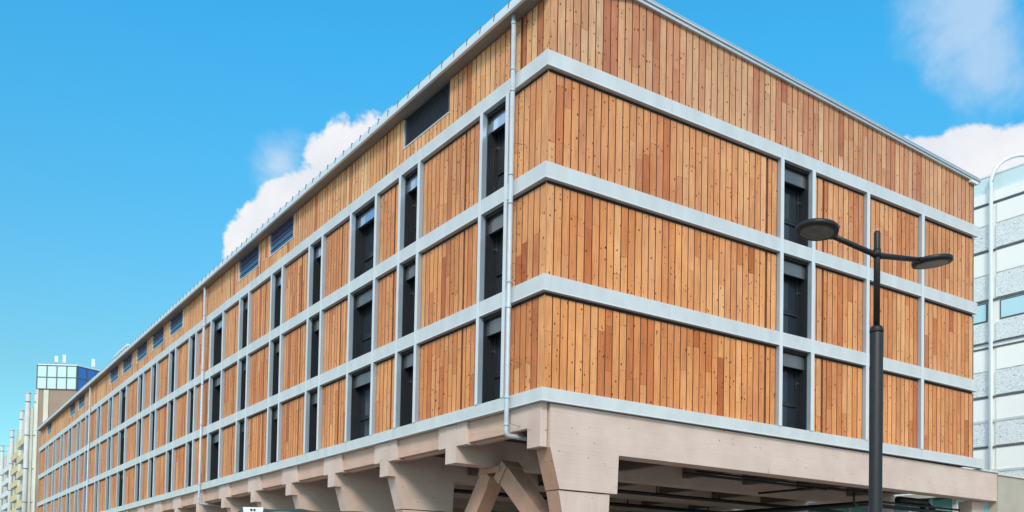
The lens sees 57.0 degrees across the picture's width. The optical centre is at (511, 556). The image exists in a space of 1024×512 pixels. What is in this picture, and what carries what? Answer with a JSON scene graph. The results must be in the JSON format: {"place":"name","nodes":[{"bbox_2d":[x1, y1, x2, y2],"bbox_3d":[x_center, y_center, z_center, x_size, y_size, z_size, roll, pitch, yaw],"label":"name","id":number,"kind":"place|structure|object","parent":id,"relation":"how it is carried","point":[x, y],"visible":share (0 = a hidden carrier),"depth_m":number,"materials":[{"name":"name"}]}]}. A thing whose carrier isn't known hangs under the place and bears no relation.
{"place":"outdoors","nodes":[
{"label":"outdoors","id":0,"kind":"place"},
{"bbox_2d":[0,445,9,511],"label":"apartment block","id":1,"kind":"structure","parent":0,"point":[3,461],"depth_m":235.17,"materials":[{"name":"white concrete"}]},
{"bbox_2d":[1,430,18,511],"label":"apartment block","id":2,"kind":"structure","parent":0,"point":[8,493],"depth_m":211.77,"materials":[{"name":"white concrete"}]},
{"bbox_2d":[9,410,24,511],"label":"apartment block","id":3,"kind":"structure","parent":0,"point":[15,497],"depth_m":192.14,"materials":[{"name":"beige concrete"}]},
{"bbox_2d":[15,392,35,511],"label":"apartment block","id":4,"kind":"structure","parent":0,"point":[25,459],"depth_m":168.66,"materials":[{"name":"beige concrete"}]},
{"bbox_2d":[32,364,100,511],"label":"glass topped tower","id":5,"kind":"structure","parent":0,"point":[58,386],"depth_m":139.95,"materials":[{"name":"beige"}]},
{"bbox_2d":[62,355,65,363],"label":"rooftop antenna","id":6,"kind":"object","parent":5,"relation":"on","point":[63,359],"visible":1,"depth_m":140.18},
{"bbox_2d":[0,0,1023,455],"label":"sky","id":7,"kind":"structure","parent":0,"point":[143,142],"materials":[{"name":"blue"}]},
{"bbox_2d":[808,495,988,511],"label":"glazed pavilion","id":8,"kind":"structure","parent":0,"point":[942,502],"depth_m":43.98,"materials":[{"name":"teal glass"}]},
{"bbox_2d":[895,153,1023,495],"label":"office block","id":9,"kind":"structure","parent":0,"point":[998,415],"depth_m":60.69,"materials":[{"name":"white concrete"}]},
{"bbox_2d":[972,303,987,324],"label":"window","id":10,"kind":"structure","parent":9,"relation":"in","point":[982,310],"depth_m":61.77,"materials":[{"name":"teal glass"}]},
{"bbox_2d":[1000,294,1023,318],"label":"window","id":11,"kind":"structure","parent":9,"relation":"in","point":[1011,306],"depth_m":60.12,"materials":[{"name":"teal glass"}]},
{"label":"pavement","id":12,"kind":"structure","parent":0,"visible":0},
{"bbox_2d":[237,507,361,511],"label":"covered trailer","id":13,"kind":"object","parent":12,"relation":"on","point":[253,509],"visible":1,"depth_m":21.32,"materials":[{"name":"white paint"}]},
{"bbox_2d":[36,0,996,511],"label":"timber building","id":14,"kind":"structure","parent":12,"relation":"on","point":[536,256],"depth_m":30.72,"materials":[{"name":"wood"}]},
{"bbox_2d":[47,423,51,435],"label":"louver window","id":15,"kind":"structure","parent":14,"relation":"in","point":[49,428],"depth_m":98.90,"materials":[{"name":"glass"}]},
{"bbox_2d":[69,402,75,417],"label":"louver window","id":16,"kind":"structure","parent":14,"relation":"in","point":[72,409],"depth_m":87.16,"materials":[{"name":"glass"}]},
{"bbox_2d":[78,395,84,410],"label":"louver window","id":17,"kind":"structure","parent":14,"relation":"in","point":[81,402],"depth_m":83.37,"materials":[{"name":"glass"}]},
{"bbox_2d":[107,478,108,509],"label":"window","id":18,"kind":"structure","parent":14,"relation":"in","point":[108,478],"depth_m":72.03,"materials":[{"name":"glass"}]},
{"bbox_2d":[109,439,110,469],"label":"window","id":19,"kind":"structure","parent":14,"relation":"in","point":[110,439],"depth_m":72.12,"materials":[{"name":"glass"}]},
{"bbox_2d":[110,398,111,430],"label":"window","id":20,"kind":"structure","parent":14,"relation":"in","point":[111,398],"depth_m":72.23,"materials":[{"name":"glass"}]},
{"bbox_2d":[110,365,118,384],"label":"louver window","id":21,"kind":"structure","parent":14,"relation":"in","point":[114,374],"depth_m":71.75,"materials":[{"name":"glass"}]},
{"bbox_2d":[119,471,122,505],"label":"window","id":22,"kind":"structure","parent":14,"relation":"in","point":[121,475],"depth_m":68.71,"materials":[{"name":"glass"}]},
{"bbox_2d":[114,344,129,357],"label":"rooftop unit","id":23,"kind":"object","parent":14,"relation":"on","point":[121,350],"visible":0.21,"depth_m":79.18,"materials":[{"name":"white paint"}]},
{"bbox_2d":[120,429,124,464],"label":"window","id":24,"kind":"structure","parent":14,"relation":"in","point":[122,434],"depth_m":68.81,"materials":[{"name":"glass"}]},
{"bbox_2d":[121,389,125,423],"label":"window","id":25,"kind":"structure","parent":14,"relation":"in","point":[123,393],"depth_m":68.90,"materials":[{"name":"glass"}]},
{"bbox_2d":[122,355,131,375],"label":"louver window","id":26,"kind":"structure","parent":14,"relation":"in","point":[127,364],"depth_m":68.04,"materials":[{"name":"metal"}]},
{"bbox_2d":[137,464,139,500],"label":"window","id":27,"kind":"structure","parent":14,"relation":"in","point":[138,464],"depth_m":63.78,"materials":[{"name":"glass"}]},
{"bbox_2d":[139,422,140,455],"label":"window","id":28,"kind":"structure","parent":14,"relation":"in","point":[140,422],"depth_m":63.89,"materials":[{"name":"metal"}]},
{"bbox_2d":[140,375,142,411],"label":"window","id":29,"kind":"structure","parent":14,"relation":"in","point":[142,375],"depth_m":63.99,"materials":[{"name":"glass"}]},
{"bbox_2d":[136,340,147,363],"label":"louver window","id":30,"kind":"structure","parent":14,"relation":"in","point":[142,351],"depth_m":64.20,"materials":[{"name":"glass"}]},
{"bbox_2d":[152,327,163,350],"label":"louver window","id":31,"kind":"structure","parent":14,"relation":"in","point":[158,338],"depth_m":60.51,"materials":[{"name":"glass"}]},
{"bbox_2d":[150,458,168,497],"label":"window","id":32,"kind":"structure","parent":14,"relation":"in","point":[152,458],"depth_m":60.70,"materials":[{"name":"metal"}]},
{"bbox_2d":[152,412,170,449],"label":"window","id":33,"kind":"structure","parent":14,"relation":"in","point":[153,412],"depth_m":60.80,"materials":[{"name":"glass"}]},
{"bbox_2d":[153,365,171,403],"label":"window","id":34,"kind":"structure","parent":14,"relation":"in","point":[155,365],"depth_m":60.89,"materials":[{"name":"glass"}]},
{"bbox_2d":[169,311,182,337],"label":"louver window","id":35,"kind":"structure","parent":14,"relation":"in","point":[176,324],"depth_m":56.85,"materials":[{"name":"metal"}]},
{"bbox_2d":[168,450,188,491],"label":"window","id":36,"kind":"structure","parent":14,"relation":"in","point":[170,454],"depth_m":56.99,"materials":[{"name":"glass"}]},
{"bbox_2d":[170,400,190,441],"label":"window","id":37,"kind":"structure","parent":14,"relation":"in","point":[171,416],"depth_m":57.09,"materials":[{"name":"glass"}]},
{"bbox_2d":[171,352,191,392],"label":"window","id":38,"kind":"structure","parent":14,"relation":"in","point":[173,356],"depth_m":57.19,"materials":[{"name":"glass"}]},
{"bbox_2d":[188,442,210,486],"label":"window","id":39,"kind":"structure","parent":14,"relation":"in","point":[190,445],"depth_m":53.32,"materials":[{"name":"glass"}]},
{"bbox_2d":[190,388,212,432],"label":"window","id":40,"kind":"structure","parent":14,"relation":"in","point":[192,393],"depth_m":53.41,"materials":[{"name":"glass"}]},
{"bbox_2d":[191,338,213,379],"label":"window","id":41,"kind":"structure","parent":14,"relation":"in","point":[193,341],"depth_m":53.51,"materials":[{"name":"glass"}]},
{"bbox_2d":[210,430,239,480],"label":"window","id":42,"kind":"structure","parent":14,"relation":"in","point":[214,439],"depth_m":49.86,"materials":[{"name":"glass"}]},
{"bbox_2d":[212,373,240,422],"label":"window","id":43,"kind":"structure","parent":14,"relation":"in","point":[216,382],"depth_m":49.95,"materials":[{"name":"glass"}]},
{"bbox_2d":[213,315,242,366],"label":"window","id":44,"kind":"structure","parent":14,"relation":"in","point":[217,326],"depth_m":50.04,"materials":[{"name":"glass"}]},
{"bbox_2d":[239,419,244,471],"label":"window","id":45,"kind":"structure","parent":14,"relation":"in","point":[241,444],"depth_m":45.87,"materials":[{"name":"glass"}]},
{"bbox_2d":[240,358,245,410],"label":"window","id":46,"kind":"structure","parent":14,"relation":"in","point":[243,373],"depth_m":45.96,"materials":[{"name":"glass"}]},
{"bbox_2d":[242,296,247,348],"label":"window","id":47,"kind":"structure","parent":14,"relation":"in","point":[245,303],"depth_m":46.06,"materials":[{"name":"glass"}]},
{"bbox_2d":[238,244,259,281],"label":"louver window","id":48,"kind":"structure","parent":14,"relation":"in","point":[250,262],"depth_m":45.68,"materials":[{"name":"glass"}]},
{"bbox_2d":[271,405,282,462],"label":"window","id":49,"kind":"structure","parent":14,"relation":"in","point":[274,412],"depth_m":42.17,"materials":[{"name":"glass"}]},
{"bbox_2d":[274,270,281,328],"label":"window","id":50,"kind":"structure","parent":14,"relation":"in","point":[277,279],"depth_m":42.35,"materials":[{"name":"glass"}]},
{"bbox_2d":[272,338,284,395],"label":"window","id":51,"kind":"structure","parent":14,"relation":"in","point":[276,346],"depth_m":42.25,"materials":[{"name":"glass"}]},
{"bbox_2d":[269,216,293,257],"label":"louver window","id":52,"kind":"structure","parent":14,"relation":"in","point":[285,233],"depth_m":41.96,"materials":[{"name":"metal"}]},
{"bbox_2d":[310,314,319,378],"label":"window","id":53,"kind":"structure","parent":14,"relation":"in","point":[315,325],"depth_m":38.55,"materials":[{"name":"glass"}]},
{"bbox_2d":[309,388,322,451],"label":"window","id":54,"kind":"structure","parent":14,"relation":"in","point":[313,397],"depth_m":38.45,"materials":[{"name":"glass"}]},
{"bbox_2d":[312,241,326,304],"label":"window","id":55,"kind":"structure","parent":14,"relation":"in","point":[317,251],"depth_m":38.65,"materials":[{"name":"glass"}]},
{"bbox_2d":[350,366,376,440],"bbox_3d":[-5.239,-5.548,34.325,0.450,2.562,1.991,2,-2,-34],"label":"window","id":56,"kind":"structure","parent":14,"relation":"in","point":[360,392],"depth_m":35.02,"materials":[{"name":"glass"}]},
{"bbox_2d":[352,283,378,359],"bbox_3d":[-5.183,-8.545,34.420,0.450,2.562,1.991,2,-2,-34],"label":"window","id":57,"kind":"structure","parent":14,"relation":"in","point":[362,309],"depth_m":35.11,"materials":[{"name":"glass"}]},
{"bbox_2d":[354,200,380,278],"bbox_3d":[-5.127,-11.551,34.515,0.450,2.577,1.991,2,-2,-34],"label":"window","id":58,"kind":"structure","parent":14,"relation":"in","point":[364,226],"depth_m":35.21,"materials":[{"name":"glass"}]},
{"bbox_2d":[400,347,420,426],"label":"window","id":59,"kind":"structure","parent":14,"relation":"in","point":[406,395],"depth_m":31.75,"materials":[{"name":"glass"}]},
{"bbox_2d":[402,257,421,336],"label":"window","id":60,"kind":"structure","parent":14,"relation":"in","point":[408,307],"depth_m":31.85,"materials":[{"name":"glass"}]},
{"bbox_2d":[404,166,424,247],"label":"window","id":61,"kind":"structure","parent":14,"relation":"in","point":[410,218],"depth_m":31.95,"materials":[{"name":"glass"}]},
{"bbox_2d":[403,80,449,149],"bbox_3d":[-2.749,-14.420,30.887,0.220,1.068,3.106,2,-2,-34],"label":"louver window","id":62,"kind":"structure","parent":14,"relation":"in","point":[415,127],"depth_m":30.92,"materials":[{"name":"glass"}]},
{"bbox_2d":[482,310,501,402],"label":"window","id":63,"kind":"structure","parent":14,"relation":"in","point":[491,372],"depth_m":27.44,"materials":[{"name":"glass"}]},
{"bbox_2d":[484,205,503,299],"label":"window","id":64,"kind":"structure","parent":14,"relation":"in","point":[494,227],"depth_m":27.53,"materials":[{"name":"glass"}]},
{"bbox_2d":[486,101,505,196],"bbox_3d":[-0.213,-11.691,27.211,0.450,2.577,1.221,2,-2,-34],"label":"window","id":65,"kind":"structure","parent":14,"relation":"in","point":[496,125],"depth_m":27.63,"materials":[{"name":"glass"}]},
{"bbox_2d":[775,348,806,429],"bbox_3d":[8.932,-5.401,30.593,1.386,2.562,0.450,2,-2,-34],"label":"window","id":66,"kind":"structure","parent":14,"relation":"in","point":[794,381],"depth_m":30.86,"materials":[{"name":"glass"}]},
{"bbox_2d":[775,255,807,337],"bbox_3d":[8.988,-8.399,30.688,1.386,2.562,0.450,2,-2,-34],"label":"window","id":67,"kind":"structure","parent":14,"relation":"in","point":[795,277],"depth_m":30.96,"materials":[{"name":"glass"}]},
{"bbox_2d":[776,163,808,246],"bbox_3d":[9.044,-11.404,30.784,1.386,2.577,0.450,2,-2,-34],"label":"window","id":68,"kind":"structure","parent":14,"relation":"in","point":[796,186],"depth_m":31.05,"materials":[{"name":"glass"}]},
{"bbox_2d":[795,218,952,511],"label":"street lamp","id":69,"kind":"object","parent":12,"relation":"on","point":[817,229],"visible":1,"depth_m":13.56,"materials":[{"name":"metal"}]},
{"bbox_2d":[973,469,1023,511],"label":"annexe","id":70,"kind":"structure","parent":12,"relation":"on","point":[1010,492],"depth_m":37.53,"materials":[{"name":"metal"}]}
]}

